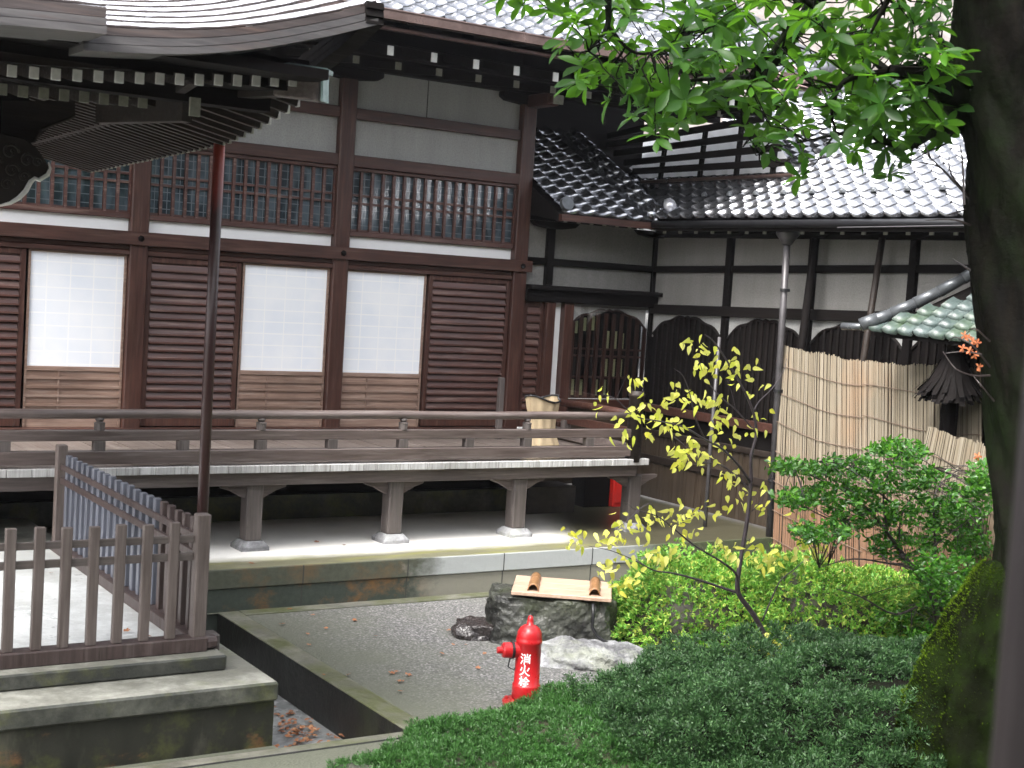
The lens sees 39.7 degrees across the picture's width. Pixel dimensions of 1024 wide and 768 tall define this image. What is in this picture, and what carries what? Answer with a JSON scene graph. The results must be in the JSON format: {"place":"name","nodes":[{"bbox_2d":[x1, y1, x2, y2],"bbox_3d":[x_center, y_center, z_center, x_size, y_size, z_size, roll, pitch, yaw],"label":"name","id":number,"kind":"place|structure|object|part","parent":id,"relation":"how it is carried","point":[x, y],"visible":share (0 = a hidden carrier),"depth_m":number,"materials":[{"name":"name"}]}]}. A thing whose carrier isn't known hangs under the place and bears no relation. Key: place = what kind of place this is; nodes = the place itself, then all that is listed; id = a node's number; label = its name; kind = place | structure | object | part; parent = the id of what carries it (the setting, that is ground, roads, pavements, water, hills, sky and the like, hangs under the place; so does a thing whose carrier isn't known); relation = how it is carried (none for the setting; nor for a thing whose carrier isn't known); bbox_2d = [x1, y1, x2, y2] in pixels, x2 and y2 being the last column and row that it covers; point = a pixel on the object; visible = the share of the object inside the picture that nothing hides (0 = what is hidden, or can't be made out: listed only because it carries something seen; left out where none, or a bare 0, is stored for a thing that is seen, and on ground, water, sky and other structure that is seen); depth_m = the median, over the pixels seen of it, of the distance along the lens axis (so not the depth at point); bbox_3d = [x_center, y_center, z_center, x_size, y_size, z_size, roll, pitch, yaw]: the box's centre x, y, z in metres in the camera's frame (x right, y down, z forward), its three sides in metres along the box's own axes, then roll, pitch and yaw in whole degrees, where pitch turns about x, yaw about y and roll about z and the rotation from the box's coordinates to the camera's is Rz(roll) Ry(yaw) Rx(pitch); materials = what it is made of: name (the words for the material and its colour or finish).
{"place":"outdoors","nodes":[
{"label":"outdoors","id":0,"kind":"place"},
{"bbox_2d":[272,695,342,747],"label":"drain floor","id":1,"kind":"structure","parent":0,"point":[284,706],"depth_m":9.35,"materials":[{"name":"grey concrete"}]},
{"bbox_2d":[274,706,343,747],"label":"leaf litter","id":2,"kind":"object","parent":1,"relation":"on","point":[312,728],"visible":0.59,"depth_m":9.21,"materials":[{"name":"orange plant"}]},
{"bbox_2d":[107,313,907,767],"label":"ground","id":3,"kind":"structure","parent":0,"point":[415,639],"depth_m":10.08,"materials":[{"name":"grey gravel"}]},
{"bbox_2d":[0,518,278,767],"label":"stone landing","id":4,"kind":"object","parent":3,"relation":"on","point":[109,713],"visible":0.78,"depth_m":7.78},
{"bbox_2d":[0,444,219,669],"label":"picket fence","id":5,"kind":"object","parent":4,"relation":"on","point":[145,556],"visible":0.99,"depth_m":8.12,"materials":[{"name":"brown wood"}]},
{"bbox_2d":[197,143,224,512],"bbox_3d":[-1.835,0.070,8.556,0.078,3.077,0.068,1,5,-33],"label":"slender pole","id":6,"kind":"object","parent":4,"relation":"on","point":[210,322],"visible":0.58,"depth_m":8.50,"materials":[{"name":"brown wood"}]},
{"bbox_2d":[132,732,403,767],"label":"kerb","id":7,"kind":"structure","parent":3,"relation":"on","point":[275,752],"depth_m":7.94,"materials":[{"name":"grey concrete"}]},
{"bbox_2d":[217,582,612,738],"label":"kerb","id":8,"kind":"structure","parent":3,"relation":"on","point":[334,701],"depth_m":9.78,"materials":[{"name":"grey concrete"}]},
{"bbox_2d":[0,0,836,631],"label":"temple hall","id":9,"kind":"structure","parent":3,"relation":"on","point":[412,270],"depth_m":13.81,"materials":[{"name":"wood"}]},
{"bbox_2d":[15,159,131,212],"bbox_3d":[-4.307,-1.893,12.540,1.913,0.605,0.060,1,5,-33],"label":"lattice window","id":10,"kind":"structure","parent":9,"relation":"in","point":[66,186],"depth_m":12.84,"materials":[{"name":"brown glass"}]},
{"bbox_2d":[21,249,126,426],"bbox_3d":[-3.975,-0.402,12.898,0.885,1.598,0.034,1,5,-33],"label":"paper door","id":11,"kind":"structure","parent":9,"relation":"in","point":[75,301],"depth_m":12.89,"materials":[{"name":"white paper"}]},
{"bbox_2d":[0,0,384,206],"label":"porch roof","id":12,"kind":"structure","parent":9,"relation":"attached to","point":[90,86],"depth_m":7.18,"materials":[{"name":"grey wood"}]},
{"bbox_2d":[150,153,335,228],"bbox_3d":[-2.579,-1.862,13.652,1.913,0.605,0.060,1,5,-33],"label":"lattice window","id":13,"kind":"structure","parent":9,"relation":"in","point":[260,192],"depth_m":13.68,"materials":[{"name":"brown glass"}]},
{"bbox_2d":[234,263,329,426],"bbox_3d":[-2.262,-0.371,14.001,0.920,1.598,0.034,1,5,-33],"label":"paper door","id":14,"kind":"structure","parent":9,"relation":"in","point":[284,308],"depth_m":13.99,"materials":[{"name":"white paper"}]},
{"bbox_2d":[340,269,426,426],"bbox_3d":[-1.336,-0.354,14.597,0.935,1.598,0.034,1,5,-33],"label":"paper door","id":15,"kind":"structure","parent":9,"relation":"in","point":[385,311],"depth_m":14.60,"materials":[{"name":"white paper"}]},
{"bbox_2d":[350,171,515,243],"bbox_3d":[-0.816,-1.830,14.788,1.998,0.605,0.060,1,5,-33],"label":"lattice window","id":16,"kind":"structure","parent":9,"relation":"in","point":[381,203],"depth_m":14.77,"materials":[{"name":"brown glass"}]},
{"bbox_2d":[494,377,504,438],"bbox_3d":[-0.129,0.257,14.899,0.060,0.650,0.060,1,5,-33],"label":"short post","id":17,"kind":"object","parent":9,"relation":"on","point":[500,397],"visible":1,"depth_m":14.87,"materials":[{"name":"wood"}]},
{"bbox_2d":[524,394,560,445],"bbox_3d":[0.306,0.378,13.966,0.470,0.556,0.212,1,5,-33],"label":"pleated cover","id":18,"kind":"object","parent":9,"relation":"on","point":[550,402],"visible":0.48,"depth_m":13.88,"materials":[{"name":"beige fabric"}]},
{"bbox_2d":[568,306,646,398],"bbox_3d":[1.049,-0.366,16.217,1.107,1.075,0.162,1,5,-33],"label":"cusped window","id":19,"kind":"structure","parent":9,"relation":"in","point":[605,350],"depth_m":16.21,"materials":[{"name":"brown wood"}]},
{"bbox_2d":[608,479,621,506],"bbox_3d":[1.151,1.060,15.707,0.270,0.560,0.312,1,5,-33],"label":"red cabinet","id":20,"kind":"object","parent":9,"relation":"on","point":[615,490],"visible":0.21,"depth_m":15.54,"materials":[{"name":"red metal"}]},
{"bbox_3d":[1.232,1.069,15.580,0.210,0.470,0.011,1,5,-33],"label":"door","id":21,"kind":"part","parent":20,"relation":"part of","materials":[{"name":"red metal"}]},
{"bbox_2d":[451,615,492,640],"bbox_3d":[-0.247,1.924,10.900,0.460,0.222,0.385,3,4,-5],"label":"flat rock","id":22,"kind":"object","parent":3,"relation":"on","point":[471,628],"visible":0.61,"depth_m":10.74,"materials":[{"name":"grey stone"}]},
{"bbox_2d":[325,678,705,767],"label":"juniper cover","id":23,"kind":"object","parent":3,"relation":"on","point":[537,730],"visible":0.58,"depth_m":7.89,"materials":[{"name":"plant"}]},
{"bbox_2d":[496,615,542,704],"bbox_3d":[0.095,1.782,9.163,0.308,0.583,0.312,6,5,31],"label":"fire hydrant","id":24,"kind":"object","parent":3,"relation":"on","point":[524,650],"visible":0.88,"depth_m":9.10,"materials":[{"name":"red metal"}]},
{"bbox_2d":[485,582,617,644],"bbox_3d":[0.309,1.821,10.921,1.047,0.487,0.663,4,4,1],"label":"stone basin","id":25,"kind":"object","parent":3,"relation":"on","point":[507,613],"visible":0.56,"depth_m":10.64,"materials":[{"name":"grey stone"}]},
{"bbox_2d":[511,572,611,601],"bbox_3d":[0.390,1.543,10.890,0.752,0.086,0.598,4,4,4],"label":"wooden lid","id":26,"kind":"object","parent":25,"relation":"on","point":[535,584],"visible":0.99,"depth_m":10.78,"materials":[{"name":"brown wood"}]},
{"bbox_2d":[540,635,645,671],"bbox_3d":[0.549,1.997,10.374,1.022,0.241,0.647,4,4,2],"label":"flat rock","id":27,"kind":"object","parent":3,"relation":"on","point":[569,652],"visible":0.67,"depth_m":10.19,"materials":[{"name":"grey stone"}]},
{"bbox_2d":[591,604,608,641],"bbox_3d":[0.860,1.840,10.502,0.578,0.373,0.064,4,4,9],"label":"black hose","id":28,"kind":"object","parent":3,"relation":"on","point":[597,636],"visible":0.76,"depth_m":10.52,"materials":[{"name":"rubber"}]},
{"bbox_2d":[561,334,827,656],"bbox_3d":[1.371,0.879,9.740,2.602,2.438,1.162,1,5,-33],"label":"yellow sapling","id":29,"kind":"object","parent":3,"relation":"on","point":[683,458],"visible":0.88,"depth_m":9.64,"materials":[{"name":"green plant"}]},
{"bbox_2d":[703,337,720,526],"bbox_3d":[2.041,0.630,14.549,0.043,2.229,0.051,1,5,-33],"label":"thin pole","id":30,"kind":"object","parent":3,"relation":"on","point":[707,488],"visible":0.74,"depth_m":14.54,"materials":[{"name":"grey metal"}]},
{"bbox_2d":[483,0,1023,575],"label":"broadleaf tree","id":31,"kind":"object","parent":3,"relation":"on","point":[971,86],"visible":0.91,"depth_m":7.57,"materials":[{"name":"green plant"}]},
{"bbox_2d":[776,65,815,105],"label":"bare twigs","id":32,"kind":"object","parent":31,"relation":"attached to","point":[797,87],"visible":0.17,"depth_m":9.72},
{"bbox_2d":[917,143,970,271],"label":"bare twigs","id":33,"kind":"object","parent":31,"relation":"attached to","point":[958,185],"visible":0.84,"depth_m":7.79,"materials":[{"name":"brown wood"}]},
{"bbox_2d":[943,328,994,460],"bbox_3d":[2.464,0.052,7.624,0.282,0.710,0.189,3,4,-7],"label":"maple twig","id":34,"kind":"object","parent":31,"relation":"attached to","point":[965,339],"visible":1,"depth_m":7.60,"materials":[{"name":"orange plant"}]},
{"bbox_2d":[562,619,947,767],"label":"yew bush","id":35,"kind":"object","parent":3,"relation":"on","point":[714,706],"visible":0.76,"depth_m":7.98,"materials":[{"name":"green plant"}]},
{"bbox_2d":[607,537,961,663],"bbox_3d":[2.372,1.696,11.300,3.782,0.834,1.571,3,4,-15],"label":"azalea bush","id":36,"kind":"object","parent":3,"relation":"on","point":[674,604],"visible":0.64,"depth_m":10.89,"materials":[{"name":"green plant"}]},
{"bbox_2d":[772,345,863,580],"bbox_3d":[2.981,0.776,13.568,0.159,2.219,1.554,1,5,-33],"label":"reed screen","id":37,"kind":"object","parent":3,"relation":"on","point":[821,410],"visible":0.66,"depth_m":13.67,"materials":[{"name":"beige wicker"}]},
{"bbox_2d":[764,434,993,641],"bbox_3d":[3.159,1.280,10.798,1.513,1.923,4.685,7,5,38],"label":"glossy shrub","id":38,"kind":"object","parent":3,"relation":"on","point":[977,484],"visible":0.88,"depth_m":10.26,"materials":[{"name":"green plant"}]},
{"bbox_2d":[860,360,981,576],"bbox_3d":[3.601,0.969,12.517,0.189,2.340,1.728,1,5,-33],"label":"reed screen","id":39,"kind":"object","parent":3,"relation":"on","point":[893,406],"visible":0.27,"depth_m":12.77,"materials":[{"name":"beige wicker"}]},
{"bbox_2d":[896,426,994,595],"bbox_3d":[3.579,1.326,11.719,0.179,1.891,1.055,1,5,-33],"label":"reed screen","id":40,"kind":"object","parent":3,"relation":"on","point":[952,450],"visible":0.16,"depth_m":11.75,"materials":[{"name":"beige wicker"}]},
{"bbox_2d":[890,556,1005,767],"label":"mossy rock","id":41,"kind":"object","parent":3,"relation":"on","point":[954,674],"visible":0.82,"depth_m":7.55,"materials":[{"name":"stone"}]},
{"bbox_2d":[989,381,1023,767],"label":"veranda post","id":42,"kind":"object","parent":3,"relation":"on","point":[1007,746],"depth_m":1.55,"materials":[{"name":"brown wood"}]},
{"bbox_2d":[572,477,609,506],"bbox_3d":[0.871,1.028,15.560,0.340,0.610,0.250,1,5,-33],"label":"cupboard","id":43,"kind":"object","parent":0,"point":[592,492],"visible":0.42,"depth_m":15.46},
{"bbox_2d":[555,78,984,536],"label":"side wing","id":44,"kind":"structure","parent":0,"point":[738,228],"depth_m":14.88,"materials":[{"name":"white paint"}]},
{"bbox_2d":[649,314,720,413],"bbox_3d":[1.935,-0.230,15.919,0.032,1.158,1.230,1,5,-33],"label":"cusped window","id":45,"kind":"structure","parent":44,"relation":"in","point":[669,330],"depth_m":15.97,"materials":[{"name":"grey paint"}]},
{"bbox_2d":[723,317,800,423],"bbox_3d":[2.622,-0.128,14.850,0.032,1.191,1.181,1,5,-33],"label":"cusped window","id":46,"kind":"structure","parent":44,"relation":"in","point":[754,338],"depth_m":14.94,"materials":[{"name":"grey paint"}]},
{"bbox_2d":[797,238,819,350],"bbox_3d":[2.843,-0.138,14.056,0.247,2.628,0.095,1,5,-33],"label":"leaning pole","id":47,"kind":"object","parent":44,"relation":"attached to","point":[807,302],"visible":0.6,"depth_m":14.00,"materials":[{"name":"black wood"}]},
{"bbox_2d":[810,320,901,364],"bbox_3d":[3.312,-0.026,13.776,0.032,1.224,1.240,1,5,-33],"label":"cusped window","id":48,"kind":"structure","parent":44,"relation":"in","point":[828,337],"depth_m":13.83,"materials":[{"name":"grey paint"}]},
{"bbox_2d":[860,238,885,362],"bbox_3d":[3.299,-0.113,13.358,0.243,2.534,0.075,3,4,-7],"label":"leaning pole","id":49,"kind":"object","parent":44,"relation":"attached to","point":[873,297],"visible":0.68,"depth_m":13.29,"materials":[{"name":"brown wood"}]},
{"bbox_2d":[840,270,981,436],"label":"tiled roof","id":50,"kind":"structure","parent":44,"relation":"attached to","point":[947,385],"depth_m":12.02,"materials":[{"name":"green tile"}]},
{"bbox_2d":[911,341,984,445],"bbox_3d":[4.017,0.079,12.677,0.032,1.258,1.240,1,5,-33],"label":"cusped window","id":51,"kind":"structure","parent":44,"relation":"in","point":[927,353],"depth_m":12.98,"materials":[{"name":"brown wood"}]},
{"bbox_2d":[644,0,953,133],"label":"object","id":52,"kind":"structure","parent":0,"point":[814,46],"depth_m":66.94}
]}

